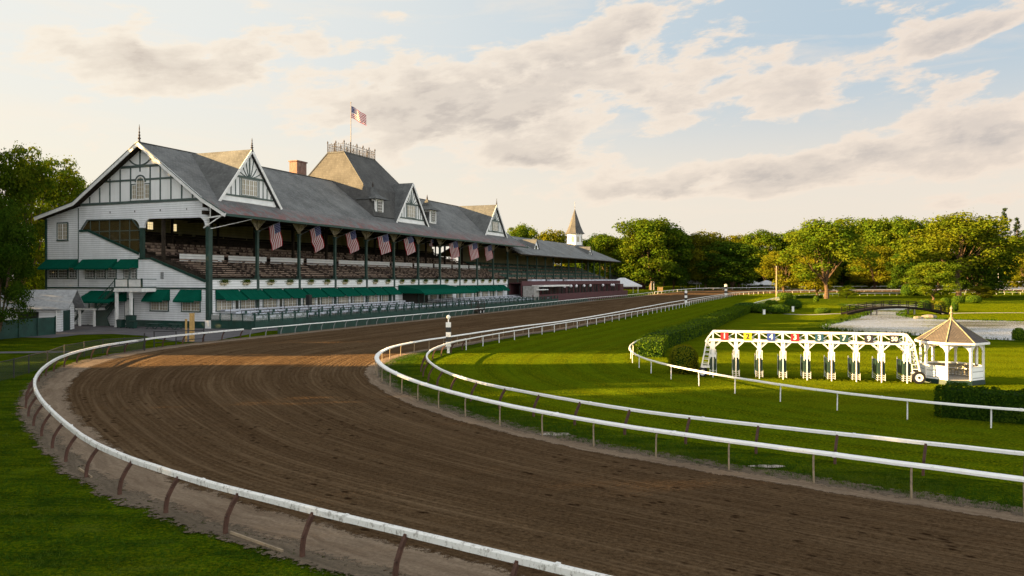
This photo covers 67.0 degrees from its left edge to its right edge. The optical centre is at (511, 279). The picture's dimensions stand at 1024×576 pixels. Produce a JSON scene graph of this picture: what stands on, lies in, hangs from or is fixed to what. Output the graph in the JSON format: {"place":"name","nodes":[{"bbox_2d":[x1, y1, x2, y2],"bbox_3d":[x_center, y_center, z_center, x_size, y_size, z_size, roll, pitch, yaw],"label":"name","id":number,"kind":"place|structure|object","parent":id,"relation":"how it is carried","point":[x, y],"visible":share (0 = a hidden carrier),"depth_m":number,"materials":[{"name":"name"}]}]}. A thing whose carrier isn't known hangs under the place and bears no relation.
{"place":"outdoors","nodes":[
{"label":"outdoors","id":0,"kind":"place"},
{"bbox_2d":[0,339,150,352],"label":"tarmac path","id":1,"kind":"structure","parent":0,"point":[51,351],"depth_m":74.98,"materials":[{"name":"grey asphalt"}]},
{"bbox_2d":[30,300,592,341],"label":"concourse pavement","id":2,"kind":"structure","parent":0,"point":[92,329],"depth_m":101.58,"materials":[{"name":"concrete"}]},
{"bbox_2d":[189,313,194,340],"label":"wooden post","id":3,"kind":"object","parent":2,"relation":"on","point":[191,321],"visible":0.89,"depth_m":86.91,"materials":[{"name":"yellow wood"}]},
{"bbox_2d":[34,125,528,328],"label":"grandstand","id":4,"kind":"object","parent":2,"relation":"on","point":[145,233],"visible":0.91,"depth_m":122.70,"materials":[{"name":"white paint"}]},
{"bbox_2d":[48,270,57,278],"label":"window","id":5,"kind":"structure","parent":4,"relation":"in","point":[52,274],"depth_m":121.51,"materials":[{"name":"grey glass"}]},
{"bbox_2d":[56,222,68,240],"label":"window","id":6,"kind":"structure","parent":4,"relation":"in","point":[62,227],"depth_m":120.68,"materials":[{"name":"beige glass"}]},
{"bbox_2d":[58,269,67,278],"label":"window","id":7,"kind":"structure","parent":4,"relation":"in","point":[63,273],"depth_m":120.68,"materials":[{"name":"grey glass"}]},
{"bbox_2d":[85,270,94,278],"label":"window","id":8,"kind":"structure","parent":4,"relation":"in","point":[89,274],"depth_m":118.52,"materials":[{"name":"grey glass"}]},
{"bbox_2d":[96,270,105,278],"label":"window","id":9,"kind":"structure","parent":4,"relation":"in","point":[100,274],"depth_m":117.69,"materials":[{"name":"grey glass"}]},
{"bbox_2d":[107,269,116,278],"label":"window","id":10,"kind":"structure","parent":4,"relation":"in","point":[111,273],"depth_m":116.83,"materials":[{"name":"grey glass"}]},
{"bbox_2d":[124,298,133,325],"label":"side door","id":11,"kind":"structure","parent":4,"relation":"in","point":[126,303],"depth_m":115.61,"materials":[{"name":"white paint"}]},
{"bbox_2d":[131,175,148,200],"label":"arched window","id":12,"kind":"structure","parent":4,"relation":"in","point":[139,184],"depth_m":114.71,"materials":[{"name":"beige glass"}]},
{"bbox_2d":[144,183,149,198],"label":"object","id":13,"kind":"structure","parent":4,"relation":"in","point":[146,185],"depth_m":114.23,"materials":[{"name":"beige glass"}]},
{"bbox_2d":[149,300,168,311],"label":"window","id":14,"kind":"structure","parent":4,"relation":"in","point":[163,306],"depth_m":113.29,"materials":[{"name":"beige glass"}]},
{"bbox_2d":[181,301,200,311],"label":"window","id":15,"kind":"structure","parent":4,"relation":"in","point":[196,306],"depth_m":111.07,"materials":[{"name":"white glass"}]},
{"bbox_2d":[215,299,232,311],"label":"window","id":16,"kind":"structure","parent":4,"relation":"in","point":[221,304],"depth_m":112.61,"materials":[{"name":"beige glass"}]},
{"bbox_2d":[240,299,255,308],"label":"window","id":17,"kind":"structure","parent":4,"relation":"in","point":[248,303],"depth_m":117.66,"materials":[{"name":"beige glass"}]},
{"bbox_2d":[263,298,276,307],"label":"window","id":18,"kind":"structure","parent":4,"relation":"in","point":[270,302],"depth_m":122.36,"materials":[{"name":"beige glass"}]},
{"bbox_2d":[260,222,282,250],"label":"eave flag","id":19,"kind":"object","parent":4,"relation":"attached to","point":[276,241],"visible":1,"depth_m":118.72,"materials":[{"name":"multicoloured fabric"}]},
{"bbox_2d":[284,297,296,305],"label":"window","id":20,"kind":"structure","parent":4,"relation":"in","point":[292,301],"depth_m":127.16,"materials":[{"name":"beige glass"}]},
{"bbox_2d":[300,226,323,252],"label":"eave flag","id":21,"kind":"object","parent":4,"relation":"attached to","point":[317,240],"visible":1,"depth_m":128.23,"materials":[{"name":"fabric"}]},
{"bbox_2d":[337,230,358,253],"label":"eave flag","id":22,"kind":"object","parent":4,"relation":"attached to","point":[352,243],"visible":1,"depth_m":138.06,"materials":[{"name":"fabric"}]},
{"bbox_2d":[350,102,365,124],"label":"rooftop flag","id":23,"kind":"object","parent":4,"relation":"on","point":[358,116],"visible":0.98,"depth_m":164.61,"materials":[{"name":"fabric"}]},
{"bbox_2d":[367,233,390,254],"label":"eave flag","id":24,"kind":"object","parent":4,"relation":"attached to","point":[384,245],"visible":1,"depth_m":147.96,"materials":[{"name":"fabric"}]},
{"bbox_2d":[395,236,415,254],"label":"eave flag","id":25,"kind":"object","parent":4,"relation":"attached to","point":[409,244],"visible":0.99,"depth_m":157.41,"materials":[{"name":"fabric"}]},
{"bbox_2d":[441,241,459,258],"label":"eave flag","id":26,"kind":"object","parent":4,"relation":"attached to","point":[454,249],"visible":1,"depth_m":176.78,"materials":[{"name":"fabric"}]},
{"bbox_2d":[460,243,478,259],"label":"eave flag","id":27,"kind":"object","parent":4,"relation":"attached to","point":[473,251],"visible":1,"depth_m":186.15,"materials":[{"name":"fabric"}]},
{"bbox_2d":[479,245,492,260],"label":"eave flag","id":28,"kind":"object","parent":4,"relation":"attached to","point":[488,253],"visible":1,"depth_m":194.25,"materials":[{"name":"fabric"}]},
{"bbox_2d":[211,294,557,329],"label":"dining terrace","id":29,"kind":"structure","parent":2,"relation":"on","point":[230,321],"depth_m":126.41,"materials":[{"name":"concrete"}]},
{"bbox_2d":[278,298,587,333],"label":"trackside screen","id":30,"kind":"object","parent":2,"relation":"on","point":[299,328],"visible":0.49,"depth_m":127.04,"materials":[{"name":"green paint"}]},
{"bbox_2d":[0,283,1023,575],"bbox_3d":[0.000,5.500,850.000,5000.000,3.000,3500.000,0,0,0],"label":"ground","id":31,"kind":"structure","parent":0,"point":[180,561],"depth_m":25.41,"materials":[{"name":"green plant"}]},
{"bbox_2d":[0,191,20,298],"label":"broadleaf tree","id":32,"kind":"object","parent":31,"relation":"on","point":[2,200],"visible":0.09,"depth_m":93.09,"materials":[{"name":"green plant"}]},
{"bbox_2d":[0,200,42,331],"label":"broadleaf tree","id":33,"kind":"object","parent":31,"relation":"on","point":[14,256],"visible":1,"depth_m":87.95,"materials":[{"name":"green plant"}]},
{"bbox_2d":[0,316,55,338],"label":"privacy fence","id":34,"kind":"object","parent":31,"relation":"on","point":[37,326],"visible":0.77,"depth_m":94.34,"materials":[{"name":"green paint"}]},
{"bbox_2d":[0,140,56,288],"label":"broadleaf tree","id":35,"kind":"object","parent":31,"relation":"on","point":[21,183],"visible":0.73,"depth_m":124.19,"materials":[{"name":"green plant"}]},
{"bbox_2d":[25,247,44,289],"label":"broadleaf tree","id":36,"kind":"object","parent":31,"relation":"on","point":[41,286],"visible":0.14,"depth_m":139.41,"materials":[{"name":"green plant"}]},
{"bbox_2d":[1,290,84,331],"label":"white shed","id":37,"kind":"structure","parent":31,"relation":"on","point":[60,305],"depth_m":103.96,"materials":[{"name":"white painted wood siding"},{"name":"grey shingle"},{"name":"dark green paint"}]},
{"bbox_2d":[15,153,88,245],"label":"broadleaf tree","id":38,"kind":"object","parent":31,"relation":"on","point":[66,180],"visible":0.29,"depth_m":148.37,"materials":[{"name":"green plant"}]},
{"bbox_2d":[0,333,144,379],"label":"chain link fence","id":39,"kind":"object","parent":31,"relation":"on","point":[43,357],"visible":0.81,"depth_m":64.60,"materials":[{"name":"grey"}]},
{"bbox_2d":[154,328,203,346],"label":"pipe barrier","id":40,"kind":"object","parent":31,"relation":"on","point":[176,340],"visible":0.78,"depth_m":82.39,"materials":[{"name":"grey metal"}]},
{"bbox_2d":[25,329,610,575],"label":"rail","id":41,"kind":"object","parent":31,"relation":"on","point":[405,533],"visible":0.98,"depth_m":20.67,"materials":[{"name":"white metal"}]},
{"bbox_2d":[15,289,756,575],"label":"verge edge","id":42,"kind":"object","parent":31,"relation":"on","point":[109,488],"visible":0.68,"depth_m":23.81,"materials":[{"name":"brown sand"}]},
{"bbox_2d":[230,531,282,552],"bbox_3d":[-6.786,6.945,20.468,2.354,0.110,0.050,0,0,38],"label":"edging board","id":43,"kind":"object","parent":42,"relation":"on","point":[273,548],"visible":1,"depth_m":20.37,"materials":[{"name":"beige wood"}]},
{"bbox_2d":[446,315,450,352],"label":"striped pole","id":44,"kind":"object","parent":31,"relation":"on","point":[448,332],"visible":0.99,"depth_m":73.37,"materials":[{"name":"white paint"}]},
{"bbox_2d":[249,292,650,336],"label":"rail","id":45,"kind":"object","parent":31,"relation":"on","point":[423,313],"visible":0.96,"depth_m":130.49,"materials":[{"name":"grey metal"}]},
{"bbox_2d":[506,223,540,239],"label":"broadleaf tree","id":46,"kind":"object","parent":31,"relation":"on","point":[522,231],"visible":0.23,"depth_m":341.65,"materials":[{"name":"green plant"}]},
{"bbox_2d":[441,203,627,300],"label":"grandstand","id":47,"kind":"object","parent":31,"relation":"on","point":[534,271],"visible":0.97,"depth_m":258.65},
{"bbox_2d":[535,227,572,266],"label":"broadleaf tree","id":48,"kind":"object","parent":31,"relation":"on","point":[559,236],"visible":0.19,"depth_m":366.80,"materials":[{"name":"green plant"}]},
{"bbox_2d":[571,238,598,274],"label":"broadleaf tree","id":49,"kind":"object","parent":31,"relation":"on","point":[585,243],"visible":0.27,"depth_m":396.45,"materials":[{"name":"green plant"}]},
{"bbox_2d":[588,233,622,277],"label":"broadleaf tree","id":50,"kind":"object","parent":31,"relation":"on","point":[606,245],"visible":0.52,"depth_m":408.40,"materials":[{"name":"green plant"}]},
{"bbox_2d":[607,273,647,288],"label":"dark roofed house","id":51,"kind":"structure","parent":31,"relation":"on","point":[641,283],"depth_m":407.66,"materials":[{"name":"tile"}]},
{"bbox_2d":[617,278,641,286],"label":"white tent","id":52,"kind":"object","parent":31,"relation":"on","point":[625,282],"visible":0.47,"depth_m":346.91,"materials":[{"name":"fabric"}]},
{"bbox_2d":[611,235,657,288],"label":"broadleaf tree","id":53,"kind":"object","parent":31,"relation":"on","point":[634,261],"visible":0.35,"depth_m":398.79,"materials":[{"name":"green plant"}]},
{"bbox_2d":[466,290,830,349],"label":"turf rail","id":54,"kind":"object","parent":31,"relation":"on","point":[604,317],"visible":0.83,"depth_m":119.31,"materials":[{"name":"white paint"}]},
{"bbox_2d":[611,215,694,289],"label":"broadleaf tree","id":55,"kind":"object","parent":31,"relation":"on","point":[643,233],"visible":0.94,"depth_m":388.20,"materials":[{"name":"green plant"}]},
{"bbox_2d":[651,226,694,288],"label":"broadleaf tree","id":56,"kind":"object","parent":31,"relation":"on","point":[681,269],"visible":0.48,"depth_m":393.01,"materials":[{"name":"green plant"}]},
{"bbox_2d":[363,291,1023,521],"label":"sandy verge","id":57,"kind":"structure","parent":31,"relation":"on","point":[862,493],"depth_m":29.26,"materials":[{"name":"brown sand"}]},
{"bbox_2d":[374,289,1023,515],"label":"rail","id":58,"kind":"object","parent":31,"relation":"on","point":[911,465],"visible":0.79,"depth_m":30.10,"materials":[{"name":"white metal"}]},
{"bbox_2d":[677,231,729,288],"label":"broadleaf tree","id":59,"kind":"object","parent":31,"relation":"on","point":[699,240],"visible":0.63,"depth_m":399.54,"materials":[{"name":"green plant"}]},
{"bbox_2d":[420,339,1023,476],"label":"turf rail","id":60,"kind":"object","parent":31,"relation":"on","point":[893,439],"visible":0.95,"depth_m":32.74,"materials":[{"name":"white metal"}]},
{"bbox_2d":[427,292,1023,484],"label":"turf course","id":61,"kind":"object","parent":31,"relation":"on","point":[592,363],"visible":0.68,"depth_m":43.57,"materials":[{"name":"green plant"}]},
{"bbox_2d":[693,240,764,289],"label":"broadleaf tree","id":62,"kind":"object","parent":31,"relation":"on","point":[736,253],"visible":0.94,"depth_m":390.39,"materials":[{"name":"green plant"}]},
{"bbox_2d":[726,233,762,286],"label":"broadleaf tree","id":63,"kind":"object","parent":31,"relation":"on","point":[736,238],"visible":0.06,"depth_m":437.57,"materials":[{"name":"green plant"}]},
{"bbox_2d":[741,228,784,287],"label":"broadleaf tree","id":64,"kind":"object","parent":31,"relation":"on","point":[764,238],"visible":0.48,"depth_m":423.15,"materials":[{"name":"green plant"}]},
{"bbox_2d":[754,250,808,291],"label":"broadleaf tree","id":65,"kind":"object","parent":31,"relation":"on","point":[764,270],"visible":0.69,"depth_m":333.41,"materials":[{"name":"plant"}]},
{"bbox_2d":[614,268,950,285],"bbox_3d":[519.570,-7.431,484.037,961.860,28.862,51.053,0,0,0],"label":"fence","id":66,"kind":"object","parent":31,"relation":"on","point":[666,283],"depth_m":504.99,"materials":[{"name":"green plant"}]},
{"bbox_2d":[776,292,793,299],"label":"shrub","id":67,"kind":"object","parent":31,"relation":"on","point":[783,296],"visible":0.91,"depth_m":260.77,"materials":[{"name":"green plant"}]},
{"bbox_2d":[774,227,816,276],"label":"broadleaf tree","id":68,"kind":"object","parent":31,"relation":"on","point":[786,243],"visible":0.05,"depth_m":427.46,"materials":[{"name":"green plant"}]},
{"bbox_2d":[796,253,842,294],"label":"broadleaf tree","id":69,"kind":"object","parent":31,"relation":"on","point":[817,284],"visible":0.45,"depth_m":295.90,"materials":[{"name":"green plant"}]},
{"bbox_2d":[629,292,1023,427],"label":"infield rail","id":70,"kind":"object","parent":31,"relation":"on","point":[901,399],"visible":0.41,"depth_m":41.97,"materials":[{"name":"white paint"}]},
{"bbox_2d":[772,215,883,298],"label":"broadleaf tree","id":71,"kind":"object","parent":31,"relation":"on","point":[823,238],"visible":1,"depth_m":278.03,"materials":[{"name":"green plant"}]},
{"bbox_2d":[831,259,859,285],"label":"broadleaf tree","id":72,"kind":"object","parent":31,"relation":"on","point":[847,280],"visible":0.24,"depth_m":440.81,"materials":[{"name":"green plant"}]},
{"bbox_2d":[835,285,859,298],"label":"shrub","id":73,"kind":"object","parent":31,"relation":"on","point":[846,291],"visible":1,"depth_m":282.47,"materials":[{"name":"green plant"}]},
{"bbox_2d":[844,244,896,288],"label":"broadleaf tree","id":74,"kind":"object","parent":31,"relation":"on","point":[860,277],"visible":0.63,"depth_m":395.68,"materials":[{"name":"green plant"}]},
{"bbox_2d":[836,215,905,277],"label":"broadleaf tree","id":75,"kind":"object","parent":31,"relation":"on","point":[872,229],"visible":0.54,"depth_m":417.86,"materials":[{"name":"green plant"}]},
{"bbox_2d":[872,215,932,279],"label":"broadleaf tree","id":76,"kind":"object","parent":31,"relation":"on","point":[902,227],"visible":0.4,"depth_m":409.61,"materials":[{"name":"green plant"}]},
{"bbox_2d":[883,251,928,288],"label":"broadleaf tree","id":77,"kind":"object","parent":31,"relation":"on","point":[898,271],"visible":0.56,"depth_m":382.81,"materials":[{"name":"green plant"}]},
{"bbox_2d":[900,284,914,295],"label":"shrub","id":78,"kind":"object","parent":31,"relation":"on","point":[905,290],"visible":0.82,"depth_m":318.01,"materials":[{"name":"green plant"}]},
{"bbox_2d":[901,261,964,299],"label":"broadleaf tree","id":79,"kind":"object","parent":31,"relation":"on","point":[939,273],"visible":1,"depth_m":259.78,"materials":[{"name":"green plant"}]},
{"bbox_2d":[891,210,1023,295],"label":"broadleaf tree","id":80,"kind":"object","parent":31,"relation":"on","point":[954,227],"visible":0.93,"depth_m":291.46,"materials":[{"name":"green plant"}]},
{"bbox_2d":[965,295,981,302],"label":"shrub","id":81,"kind":"object","parent":31,"relation":"on","point":[973,299],"visible":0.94,"depth_m":228.68,"materials":[{"name":"green plant"}]},
{"bbox_2d":[940,234,1020,293],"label":"broadleaf tree","id":82,"kind":"object","parent":31,"relation":"on","point":[981,276],"visible":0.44,"depth_m":304.63,"materials":[{"name":"green plant"}]},
{"bbox_2d":[965,285,997,298],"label":"shrub","id":83,"kind":"object","parent":31,"relation":"on","point":[979,290],"visible":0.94,"depth_m":259.80,"materials":[{"name":"green plant"}]},
{"bbox_2d":[1004,254,1023,290],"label":"broadleaf tree","id":84,"kind":"object","parent":31,"relation":"on","point":[1015,283],"visible":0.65,"depth_m":326.66,"materials":[{"name":"green plant"}]},
{"bbox_2d":[1010,218,1023,255],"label":"pine tree","id":85,"kind":"object","parent":31,"relation":"on","point":[1016,228],"visible":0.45,"depth_m":444.36,"materials":[{"name":"green plant"}]},
{"bbox_2d":[0,0,1023,263],"label":"sky","id":86,"kind":"structure","parent":0,"point":[730,117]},
{"bbox_2d":[35,288,1023,575],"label":"dirt track","id":87,"kind":"structure","parent":0,"point":[317,420],"depth_m":27.22,"materials":[{"name":"brown soil"}]},
{"bbox_2d":[630,304,1023,430],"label":"infield lawn","id":88,"kind":"structure","parent":0,"point":[1004,365],"depth_m":60.73,"materials":[{"name":"green plant"}]},
{"bbox_2d":[635,333,668,357],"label":"clipped hedge","id":89,"kind":"object","parent":88,"relation":"on","point":[656,345],"visible":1,"depth_m":69.90,"materials":[{"name":"green plant"}]},
{"bbox_2d":[645,326,687,347],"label":"clipped hedge","id":90,"kind":"object","parent":88,"relation":"on","point":[677,336],"visible":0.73,"depth_m":82.33,"materials":[{"name":"green plant"}]},
{"bbox_2d":[668,344,698,374],"bbox_3d":[12.794,5.948,57.703,2.318,2.261,2.200,0,0,0],"label":"shrub","id":91,"kind":"object","parent":88,"relation":"on","point":[683,355],"visible":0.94,"depth_m":57.01,"materials":[{"name":"green plant"}]},
{"bbox_2d":[667,322,704,340],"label":"clipped hedge","id":92,"kind":"object","parent":88,"relation":"on","point":[694,330],"visible":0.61,"depth_m":92.12,"materials":[{"name":"green plant"}]},
{"bbox_2d":[683,315,718,333],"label":"clipped hedge","id":93,"kind":"object","parent":88,"relation":"on","point":[710,323],"visible":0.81,"depth_m":104.77,"materials":[{"name":"green plant"}]},
{"bbox_2d":[701,311,733,326],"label":"clipped hedge","id":94,"kind":"object","parent":88,"relation":"on","point":[725,317],"visible":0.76,"depth_m":122.27,"materials":[{"name":"green plant"}]},
{"bbox_2d":[717,306,746,319],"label":"clipped hedge","id":95,"kind":"object","parent":88,"relation":"on","point":[739,311],"visible":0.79,"depth_m":141.50,"materials":[{"name":"green plant"}]},
{"bbox_2d":[753,303,769,312],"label":"shrub","id":96,"kind":"object","parent":88,"relation":"on","point":[759,308],"visible":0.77,"depth_m":159.01,"materials":[{"name":"green plant"}]},
{"bbox_2d":[767,304,790,313],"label":"shrub","id":97,"kind":"object","parent":88,"relation":"on","point":[778,309],"visible":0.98,"depth_m":156.65,"materials":[{"name":"green plant"}]},
{"bbox_2d":[783,298,802,309],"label":"shrub","id":98,"kind":"object","parent":88,"relation":"on","point":[796,303],"visible":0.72,"depth_m":180.03,"materials":[{"name":"green plant"}]},
{"bbox_2d":[698,330,925,383],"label":"starting gate","id":99,"kind":"structure","parent":88,"relation":"on","point":[915,375],"depth_m":53.70,"materials":[{"name":"white metal"}]},
{"bbox_2d":[914,306,989,385],"bbox_3d":[30.050,4.400,52.900,4.199,5.200,4.199,0,0,-30],"label":"gazebo","id":100,"kind":"object","parent":88,"relation":"on","point":[948,335],"visible":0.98,"depth_m":52.01,"materials":[{"name":"wood"}]},
{"bbox_2d":[933,381,1023,423],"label":"clipped hedge","id":101,"kind":"object","parent":88,"relation":"on","point":[994,396],"visible":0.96,"depth_m":38.44,"materials":[{"name":"green plant"}]},
{"bbox_2d":[797,304,1023,342],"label":"pond bank","id":102,"kind":"structure","parent":0,"point":[810,327],"depth_m":118.99,"materials":[{"name":"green plant"}]},
{"bbox_2d":[841,300,948,314],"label":"footbridge","id":103,"kind":"object","parent":102,"relation":"on","point":[872,307],"visible":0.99,"depth_m":153.23,"materials":[{"name":"wood"}]},
{"bbox_2d":[817,303,1023,340],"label":"bank reeds","id":104,"kind":"object","parent":102,"relation":"on","point":[859,315],"visible":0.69,"depth_m":130.58,"materials":[{"name":"green plant"}]},
{"bbox_2d":[1011,327,1023,339],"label":"shrub","id":105,"kind":"object","parent":102,"relation":"on","point":[1017,333],"visible":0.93,"depth_m":88.44,"materials":[{"name":"green plant"}]},
{"bbox_2d":[823,304,1023,339],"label":"water","id":106,"kind":"structure","parent":0,"point":[888,320],"depth_m":119.69,"materials":[{"name":"grey liquid"}]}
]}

